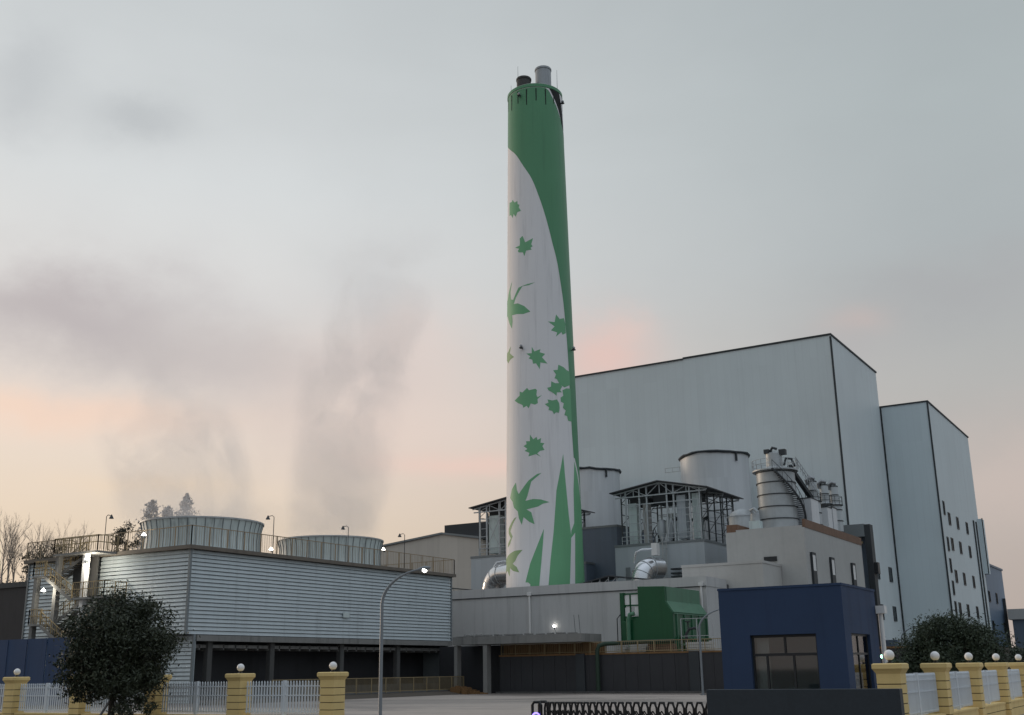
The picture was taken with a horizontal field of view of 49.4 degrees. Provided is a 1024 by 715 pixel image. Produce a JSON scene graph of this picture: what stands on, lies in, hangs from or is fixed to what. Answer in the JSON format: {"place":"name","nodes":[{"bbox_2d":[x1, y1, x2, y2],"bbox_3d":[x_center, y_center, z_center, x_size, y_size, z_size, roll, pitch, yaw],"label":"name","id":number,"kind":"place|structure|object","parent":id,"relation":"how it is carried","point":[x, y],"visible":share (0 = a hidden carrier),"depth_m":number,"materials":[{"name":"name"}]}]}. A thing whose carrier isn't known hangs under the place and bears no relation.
{"place":"outdoors","nodes":[
{"label":"outdoors","id":0,"kind":"place"},
{"bbox_2d":[0,581,30,683],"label":"building","id":1,"kind":"structure","parent":0,"point":[12,599],"depth_m":154.22,"materials":[{"name":"concrete"}]},
{"bbox_2d":[0,712,225,714],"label":"fence plinth","id":2,"kind":"structure","parent":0,"point":[22,713],"depth_m":44.92,"materials":[{"name":"paint"}]},
{"bbox_2d":[0,684,4,710],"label":"picket fence","id":3,"kind":"object","parent":2,"relation":"on","point":[1,693],"visible":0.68,"depth_m":48.08,"materials":[{"name":"white paint"}]},
{"bbox_2d":[18,683,68,712],"bbox_3d":[-19.465,14.244,46.549,3.640,1.200,0.100,-10,-18,30],"label":"picket fence","id":4,"kind":"object","parent":2,"relation":"on","point":[46,695],"visible":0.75,"depth_m":46.64,"materials":[{"name":"metal"}]},
{"bbox_2d":[85,693,143,713],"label":"picket fence","id":5,"kind":"object","parent":2,"relation":"on","point":[95,710],"visible":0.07,"depth_m":44.75,"materials":[{"name":"metal"}]},
{"bbox_2d":[161,681,227,713],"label":"picket fence","id":6,"kind":"object","parent":2,"relation":"on","point":[197,686],"visible":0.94,"depth_m":42.17,"materials":[{"name":"metal"}]},
{"bbox_2d":[245,680,320,714],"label":"picket fence","id":7,"kind":"object","parent":2,"relation":"on","point":[284,686],"visible":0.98,"depth_m":39.92,"materials":[{"name":"metal"}]},
{"bbox_2d":[0,693,495,711],"bbox_3d":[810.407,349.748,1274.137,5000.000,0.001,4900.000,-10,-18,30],"label":"ground","id":8,"kind":"structure","parent":0,"point":[92,705],"depth_m":81.54,"materials":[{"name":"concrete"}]},
{"bbox_2d":[2,669,29,714],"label":"fence pillar","id":9,"kind":"structure","parent":8,"relation":"on","point":[11,698],"depth_m":47.42,"materials":[{"name":"paint"}]},
{"bbox_2d":[0,637,75,704],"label":"hoarding","id":10,"kind":"object","parent":8,"relation":"on","point":[34,660],"visible":0.51,"depth_m":86.53,"materials":[{"name":"metal"}]},
{"bbox_2d":[68,680,90,714],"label":"fence pillar","id":11,"kind":"structure","parent":8,"relation":"on","point":[78,708],"depth_m":45.14,"materials":[{"name":"paint"}]},
{"bbox_2d":[44,579,202,714],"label":"round tree","id":12,"kind":"object","parent":8,"relation":"on","point":[124,661],"visible":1,"depth_m":40.21,"materials":[{"name":"green plant"}]},
{"bbox_2d":[108,519,139,551],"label":"leafy tree","id":13,"kind":"object","parent":8,"relation":"on","point":[123,535],"visible":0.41,"depth_m":111.42,"materials":[{"name":"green plant"}]},
{"bbox_2d":[143,675,171,714],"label":"fence pillar","id":14,"kind":"structure","parent":8,"relation":"on","point":[157,699],"depth_m":43.00,"materials":[{"name":"paint"}]},
{"bbox_2d":[21,516,455,702],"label":"cooling tower","id":15,"kind":"structure","parent":8,"relation":"on","point":[230,591],"depth_m":95.58,"materials":[{"name":"metal"}]},
{"bbox_2d":[10,543,65,573],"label":"roof shrub","id":16,"kind":"object","parent":15,"relation":"on","point":[24,568],"visible":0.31,"depth_m":101.80,"materials":[{"name":"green plant"}]},
{"bbox_2d":[103,514,113,550],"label":"lamp pole","id":17,"kind":"object","parent":15,"relation":"on","point":[111,517],"visible":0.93,"depth_m":92.09,"materials":[{"name":"metal"}]},
{"bbox_2d":[266,515,273,548],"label":"lamp pole","id":18,"kind":"object","parent":15,"relation":"on","point":[267,518],"visible":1,"depth_m":94.61,"materials":[{"name":"metal"}]},
{"bbox_2d":[341,526,348,561],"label":"lamp pole","id":19,"kind":"object","parent":15,"relation":"on","point":[342,528],"visible":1,"depth_m":102.80,"materials":[{"name":"metal"}]},
{"bbox_2d":[343,612,349,617],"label":"plate","id":20,"kind":"object","parent":15,"relation":"attached to","point":[346,615],"visible":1,"depth_m":100.94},
{"bbox_2d":[398,533,404,567],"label":"lamp pole","id":21,"kind":"object","parent":15,"relation":"on","point":[399,535],"visible":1,"depth_m":109.79,"materials":[{"name":"metal"}]},
{"bbox_2d":[225,664,255,714],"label":"fence pillar","id":22,"kind":"structure","parent":8,"relation":"on","point":[236,693],"depth_m":40.84,"materials":[{"name":"paint"}]},
{"bbox_2d":[439,615,601,693],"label":"concrete portal","id":23,"kind":"object","parent":8,"relation":"on","point":[475,664],"visible":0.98,"depth_m":106.87,"materials":[{"name":"concrete"}]},
{"bbox_2d":[506,65,584,587],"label":"chimney","id":24,"kind":"object","parent":8,"relation":"on","point":[544,540],"visible":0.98,"depth_m":137.31,"materials":[{"name":"white paint"}]},
{"bbox_2d":[482,560,505,588],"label":"silver duct","id":25,"kind":"object","parent":24,"relation":"attached to","point":[495,577],"visible":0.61,"depth_m":137.53,"materials":[{"name":"metal"}]},
{"bbox_2d":[579,466,621,526],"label":"round tank","id":26,"kind":"object","parent":8,"relation":"on","point":[598,485],"visible":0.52,"depth_m":161.76,"materials":[{"name":"metal"}]},
{"bbox_2d":[531,700,707,714],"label":"folding gate","id":27,"kind":"structure","parent":8,"relation":"on","point":[549,711],"depth_m":32.19,"materials":[{"name":"metal"}]},
{"bbox_2d":[665,449,751,542],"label":"round tank","id":28,"kind":"object","parent":8,"relation":"on","point":[726,471],"visible":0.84,"depth_m":151.95,"materials":[{"name":"metal"}]},
{"bbox_2d":[681,560,781,587],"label":"pale low block","id":29,"kind":"structure","parent":8,"relation":"on","point":[756,573],"depth_m":115.53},
{"bbox_2d":[496,646,998,693],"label":"retaining wall","id":30,"kind":"structure","parent":8,"relation":"on","point":[655,672],"depth_m":99.33,"materials":[{"name":"concrete"}]},
{"bbox_2d":[501,638,721,654],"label":"terrace railing","id":31,"kind":"object","parent":30,"relation":"on","point":[605,651],"visible":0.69,"depth_m":100.58,"materials":[{"name":"metal"}]},
{"bbox_2d":[595,639,674,690],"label":"green pipe","id":32,"kind":"object","parent":30,"relation":"attached to","point":[607,643],"visible":0.91,"depth_m":99.85,"materials":[{"name":"metal"}]},
{"bbox_2d":[726,519,864,586],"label":"beige block","id":33,"kind":"structure","parent":8,"relation":"on","point":[808,552],"depth_m":121.43,"materials":[{"name":"white paint"}]},
{"bbox_2d":[727,509,750,527],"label":"curved tank","id":34,"kind":"object","parent":33,"relation":"on","point":[741,517],"visible":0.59,"depth_m":128.06,"materials":[{"name":"metal"}]},
{"bbox_2d":[752,447,806,527],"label":"silo","id":35,"kind":"object","parent":33,"relation":"on","point":[778,496],"visible":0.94,"depth_m":127.51,"materials":[{"name":"metal"}]},
{"bbox_2d":[783,457,816,497],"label":"conveyor","id":36,"kind":"object","parent":35,"relation":"attached to","point":[803,486],"visible":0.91,"depth_m":131.28,"materials":[{"name":"metal"}]},
{"bbox_2d":[797,497,819,523],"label":"sheet enclosure","id":37,"kind":"object","parent":33,"relation":"on","point":[811,507],"visible":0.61,"depth_m":129.55,"materials":[{"name":"metal"}]},
{"bbox_2d":[804,475,822,524],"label":"silo","id":38,"kind":"object","parent":33,"relation":"on","point":[815,493],"visible":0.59,"depth_m":133.25,"materials":[{"name":"metal"}]},
{"bbox_2d":[810,552,816,570],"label":"window","id":39,"kind":"structure","parent":33,"relation":"in","point":[812,554],"depth_m":119.07,"materials":[{"name":"glass"}]},
{"bbox_2d":[816,479,832,506],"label":"silo","id":40,"kind":"object","parent":33,"relation":"on","point":[822,487],"visible":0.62,"depth_m":137.26,"materials":[{"name":"metal"}]},
{"bbox_2d":[821,506,832,527],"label":"sheet enclosure","id":41,"kind":"object","parent":33,"relation":"on","point":[826,514],"visible":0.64,"depth_m":134.72,"materials":[{"name":"metal"}]},
{"bbox_2d":[829,557,835,574],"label":"window","id":42,"kind":"structure","parent":33,"relation":"in","point":[831,560],"depth_m":124.91,"materials":[{"name":"glass"}]},
{"bbox_2d":[831,506,837,529],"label":"sheet enclosure","id":43,"kind":"object","parent":33,"relation":"on","point":[834,518],"visible":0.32,"depth_m":136.81,"materials":[{"name":"metal"}]},
{"bbox_2d":[827,481,843,531],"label":"silo","id":44,"kind":"object","parent":33,"relation":"on","point":[835,500],"visible":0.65,"depth_m":140.55,"materials":[{"name":"metal"}]},
{"bbox_2d":[850,563,856,579],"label":"window","id":45,"kind":"structure","parent":33,"relation":"in","point":[853,566],"depth_m":132.16,"materials":[{"name":"glass"}]},
{"bbox_2d":[843,524,880,646],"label":"grey portal","id":46,"kind":"object","parent":8,"relation":"on","point":[871,565],"visible":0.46,"depth_m":141.17,"materials":[{"name":"metal"}]},
{"bbox_2d":[871,650,909,714],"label":"fence pillar","id":47,"kind":"structure","parent":8,"relation":"on","point":[890,674],"depth_m":29.15,"materials":[{"name":"paint"}]},
{"bbox_2d":[886,640,899,645],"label":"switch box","id":48,"kind":"object","parent":8,"relation":"on","point":[888,642],"visible":0.05,"depth_m":142.22,"materials":[{"name":"metal"}]},
{"bbox_2d":[879,400,991,642],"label":"stair annexe","id":49,"kind":"structure","parent":8,"relation":"on","point":[940,548],"depth_m":175.58,"materials":[{"name":"grey metal"}]},
{"bbox_2d":[1000,647,1023,668],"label":"terrace","id":50,"kind":"structure","parent":8,"relation":"on","point":[1009,654],"depth_m":87.19,"materials":[{"name":"concrete"}]},
{"bbox_2d":[504,642,604,654],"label":"rust hoarding","id":51,"kind":"object","parent":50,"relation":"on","point":[582,647],"visible":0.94,"depth_m":103.98,"materials":[{"name":"metal"}]},
{"bbox_2d":[613,645,629,652],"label":"slab pile","id":52,"kind":"object","parent":50,"relation":"on","point":[617,648],"visible":0.59,"depth_m":101.61,"materials":[{"name":"concrete"}]},
{"bbox_2d":[629,644,648,651],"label":"slab pile","id":53,"kind":"object","parent":50,"relation":"on","point":[633,648],"visible":0.52,"depth_m":100.72,"materials":[{"name":"concrete"}]},
{"bbox_2d":[648,644,677,651],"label":"slab pile","id":54,"kind":"object","parent":50,"relation":"on","point":[663,647],"visible":0.59,"depth_m":99.44,"materials":[{"name":"concrete"}]},
{"bbox_2d":[617,586,711,651],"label":"green tank","id":55,"kind":"object","parent":50,"relation":"on","point":[661,611],"visible":0.66,"depth_m":102.92,"materials":[{"name":"metal"}]},
{"bbox_2d":[680,617,713,650],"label":"metal frame","id":56,"kind":"object","parent":50,"relation":"on","point":[689,629],"visible":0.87,"depth_m":99.00,"materials":[{"name":"metal"}]},
{"bbox_2d":[686,642,717,650],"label":"slab pile","id":57,"kind":"object","parent":50,"relation":"on","point":[694,645],"visible":0.59,"depth_m":97.94,"materials":[{"name":"concrete"}]},
{"bbox_2d":[1007,609,1023,647],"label":"workshop","id":58,"kind":"structure","parent":8,"relation":"on","point":[1016,616],"depth_m":207.13,"materials":[{"name":"grey metal"}]},
{"bbox_2d":[317,662,348,714],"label":"fence pillar","id":59,"kind":"structure","parent":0,"point":[332,693],"depth_m":38.63,"materials":[{"name":"paint"}]},
{"bbox_2d":[381,522,504,590],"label":"hall","id":60,"kind":"structure","parent":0,"point":[458,544],"depth_m":180.61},
{"bbox_2d":[470,554,505,589],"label":"filter block","id":61,"kind":"structure","parent":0,"point":[481,566],"depth_m":148.01,"materials":[{"name":"metal"}]},
{"bbox_2d":[469,497,594,555],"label":"steel shelter","id":62,"kind":"object","parent":61,"relation":"on","point":[495,519],"visible":0.26,"depth_m":149.30,"materials":[{"name":"metal"}]},
{"bbox_2d":[0,0,1023,646],"label":"sky","id":63,"kind":"structure","parent":0,"point":[253,253],"materials":[{"name":"grey"}]},
{"bbox_2d":[1,693,1023,714],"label":"yard","id":64,"kind":"structure","parent":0,"point":[490,704],"depth_m":72.00,"materials":[{"name":"concrete"}]},
{"bbox_2d":[200,691,460,704],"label":"verge","id":65,"kind":"structure","parent":64,"relation":"on","point":[367,696],"depth_m":93.77,"materials":[{"name":"concrete"}]},
{"bbox_2d":[202,676,463,700],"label":"tower railing","id":66,"kind":"object","parent":64,"relation":"on","point":[391,688],"visible":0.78,"depth_m":96.65,"materials":[{"name":"metal"}]},
{"bbox_2d":[378,566,430,714],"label":"street lamp","id":67,"kind":"object","parent":64,"relation":"on","point":[424,568],"visible":1,"depth_m":50.01,"materials":[{"name":"metal"}]},
{"bbox_2d":[450,686,487,693],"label":"brick pile","id":68,"kind":"object","parent":64,"relation":"on","point":[463,689],"visible":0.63,"depth_m":103.40,"materials":[{"name":"brick"}]},
{"bbox_2d":[698,609,718,694],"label":"street lamp","id":69,"kind":"object","parent":64,"relation":"on","point":[701,665],"visible":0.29,"depth_m":87.51,"materials":[{"name":"metal"}]},
{"bbox_2d":[717,583,887,688],"bbox_3d":[9.250,9.463,34.723,4.140,4.380,4.070,-10,-18,30],"label":"gatehouse","id":70,"kind":"object","parent":64,"relation":"on","point":[815,636],"visible":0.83,"depth_m":33.76,"materials":[{"name":"blue paint"}]},
{"bbox_2d":[751,634,819,688],"bbox_3d":[8.196,9.300,33.188,2.030,2.010,0.080,-10,-18,30],"label":"window","id":71,"kind":"structure","parent":70,"relation":"in","point":[784,636],"depth_m":33.37,"materials":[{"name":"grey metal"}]},
{"bbox_2d":[851,633,871,688],"bbox_3d":[10.519,9.778,33.490,0.070,2.830,2.130,-10,-18,30],"label":"glazed door","id":72,"kind":"structure","parent":70,"relation":"in","point":[861,661],"depth_m":33.88,"materials":[{"name":"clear glass"}]},
{"bbox_2d":[891,651,919,673],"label":"bush","id":73,"kind":"object","parent":64,"relation":"on","point":[898,660],"visible":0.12,"depth_m":73.46,"materials":[{"name":"green plant"}]},
{"bbox_2d":[920,651,953,714],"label":"fence pillar","id":74,"kind":"structure","parent":64,"relation":"on","point":[943,683],"depth_m":33.80,"materials":[{"name":"paint"}]},
{"bbox_2d":[889,608,1019,672],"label":"broad tree","id":75,"kind":"object","parent":64,"relation":"on","point":[951,641],"visible":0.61,"depth_m":73.09,"materials":[{"name":"green plant"}]},
{"bbox_2d":[956,652,986,714],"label":"fence pillar","id":76,"kind":"structure","parent":64,"relation":"on","point":[976,681],"depth_m":38.38,"materials":[{"name":"paint"}]},
{"bbox_2d":[925,698,1023,714],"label":"fence plinth","id":77,"kind":"structure","parent":64,"relation":"on","point":[995,708],"depth_m":40.88,"materials":[{"name":"paint"}]},
{"bbox_2d":[906,673,938,714],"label":"picket fence","id":78,"kind":"object","parent":77,"relation":"on","point":[922,693],"visible":0.74,"depth_m":32.02,"materials":[{"name":"white paint"}]},
{"bbox_2d":[949,671,972,709],"bbox_3d":[14.522,10.866,36.321,0.100,1.200,4.940,-10,-18,30],"label":"picket fence","id":79,"kind":"object","parent":77,"relation":"on","point":[961,689],"visible":0.66,"depth_m":36.82,"materials":[{"name":"white paint"}]},
{"bbox_2d":[981,670,999,703],"bbox_3d":[17.502,12.145,41.008,0.100,1.200,5.140,-10,-18,30],"label":"picket fence","id":80,"kind":"object","parent":77,"relation":"on","point":[990,685],"visible":0.66,"depth_m":41.61,"materials":[{"name":"white paint"}]},
{"bbox_2d":[1007,669,1022,699],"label":"picket fence","id":81,"kind":"object","parent":77,"relation":"on","point":[1015,689],"visible":0.58,"depth_m":46.54,"materials":[{"name":"white paint"}]},
{"bbox_2d":[984,653,1014,714],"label":"fence pillar","id":82,"kind":"structure","parent":64,"relation":"on","point":[1000,668],"depth_m":43.14,"materials":[{"name":"paint"}]},
{"bbox_2d":[999,642,1023,669],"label":"bush","id":83,"kind":"object","parent":64,"relation":"on","point":[1019,651],"visible":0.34,"depth_m":74.61,"materials":[{"name":"green plant"}]},
{"bbox_2d":[1009,654,1023,697],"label":"fence pillar","id":84,"kind":"structure","parent":64,"relation":"on","point":[1019,665],"depth_m":48.10,"materials":[{"name":"paint"}]},
{"bbox_2d":[448,576,728,652],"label":"grey building","id":85,"kind":"structure","parent":0,"point":[546,609],"depth_m":118.33,"materials":[{"name":"concrete"}]},
{"bbox_2d":[583,575,646,582],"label":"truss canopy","id":86,"kind":"object","parent":85,"relation":"on","point":[608,578],"visible":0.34,"depth_m":123.36,"materials":[{"name":"metal"}]},
{"bbox_2d":[584,561,594,581],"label":"dark block","id":87,"kind":"structure","parent":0,"point":[589,571],"depth_m":142.26,"materials":[{"name":"metal"}]},
{"bbox_2d":[582,524,653,581],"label":"dark block","id":88,"kind":"structure","parent":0,"point":[599,542],"depth_m":143.98,"materials":[{"name":"metal"}]},
{"bbox_2d":[631,528,666,579],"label":"silver duct","id":89,"kind":"object","parent":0,"point":[651,567],"visible":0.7,"depth_m":128.99,"materials":[{"name":"metal"}]},
{"bbox_2d":[614,535,726,580],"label":"filter block","id":90,"kind":"structure","parent":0,"point":[675,555],"depth_m":134.64,"materials":[{"name":"metal"}]},
{"bbox_2d":[626,567,630,580],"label":"door","id":91,"kind":"structure","parent":90,"relation":"in","point":[628,573],"depth_m":136.75,"materials":[{"name":"metal"}]},
{"bbox_2d":[609,480,743,544],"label":"steel shelter","id":92,"kind":"object","parent":90,"relation":"on","point":[681,497],"visible":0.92,"depth_m":138.14,"materials":[{"name":"metal"}]},
{"bbox_2d":[575,333,903,645],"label":"boiler hall","id":93,"kind":"structure","parent":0,"point":[810,404],"depth_m":166.74,"materials":[{"name":"grey metal"}]},
{"bbox_2d":[888,567,892,581],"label":"window","id":94,"kind":"structure","parent":93,"relation":"in","point":[889,568],"depth_m":168.70,"materials":[{"name":"black glass"}]},
{"bbox_2d":[892,606,897,621],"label":"window","id":95,"kind":"structure","parent":93,"relation":"in","point":[894,608],"depth_m":167.33,"materials":[{"name":"black glass"}]},
{"bbox_2d":[749,507,762,528],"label":"filter","id":96,"kind":"object","parent":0,"point":[755,522],"visible":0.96,"depth_m":124.89,"materials":[{"name":"metal"}]},
{"bbox_2d":[706,688,904,714],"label":"entrance wall","id":97,"kind":"structure","parent":0,"point":[805,701],"depth_m":28.16,"materials":[{"name":"stone"}]},
{"bbox_2d":[985,564,1011,646],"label":"blue building","id":98,"kind":"structure","parent":0,"point":[996,599],"depth_m":206.18,"materials":[{"name":"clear metal"}]},
{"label":"hillside","id":99,"kind":"structure","parent":0,"visible":0},
{"bbox_2d":[0,529,28,582],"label":"bare tree","id":100,"kind":"object","parent":99,"relation":"on","point":[13,573],"visible":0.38,"depth_m":168.94,"materials":[{"name":"brown plant"}]},
{"bbox_2d":[0,514,29,583],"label":"bare tree","id":101,"kind":"object","parent":99,"relation":"on","point":[4,550],"visible":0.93,"depth_m":163.56,"materials":[{"name":"brown plant"}]},
{"bbox_2d":[1,515,30,582],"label":"bare tree","id":102,"kind":"object","parent":99,"relation":"on","point":[12,549],"visible":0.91,"depth_m":163.21,"materials":[{"name":"brown plant"}]},
{"bbox_2d":[15,543,36,581],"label":"bare tree","id":103,"kind":"object","parent":99,"relation":"on","point":[24,564],"visible":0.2,"depth_m":174.40,"materials":[{"name":"brown plant"}]},
{"bbox_2d":[21,523,54,558],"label":"bare tree","id":104,"kind":"object","parent":99,"relation":"on","point":[48,538],"visible":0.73,"depth_m":163.90,"materials":[{"name":"brown plant"}]},
{"bbox_2d":[52,515,82,551],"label":"bare tree","id":105,"kind":"object","parent":99,"relation":"on","point":[66,532],"visible":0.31,"depth_m":176.56,"materials":[{"name":"brown plant"}]},
{"bbox_2d":[65,522,93,552],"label":"bare tree","id":106,"kind":"object","parent":99,"relation":"on","point":[82,538],"visible":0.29,"depth_m":164.55,"materials":[{"name":"brown plant"}]},
{"bbox_2d":[130,499,161,549],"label":"conifer","id":107,"kind":"object","parent":99,"relation":"on","point":[152,507],"visible":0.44,"depth_m":149.07,"materials":[{"name":"green plant"}]},
{"bbox_2d":[160,505,177,516],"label":"conifer","id":108,"kind":"object","parent":99,"relation":"on","point":[167,511],"visible":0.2,"depth_m":150.00,"materials":[{"name":"green plant"}]},
{"bbox_2d":[173,493,199,515],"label":"conifer","id":109,"kind":"object","parent":99,"relation":"on","point":[185,506],"visible":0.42,"depth_m":149.50,"materials":[{"name":"green plant"}]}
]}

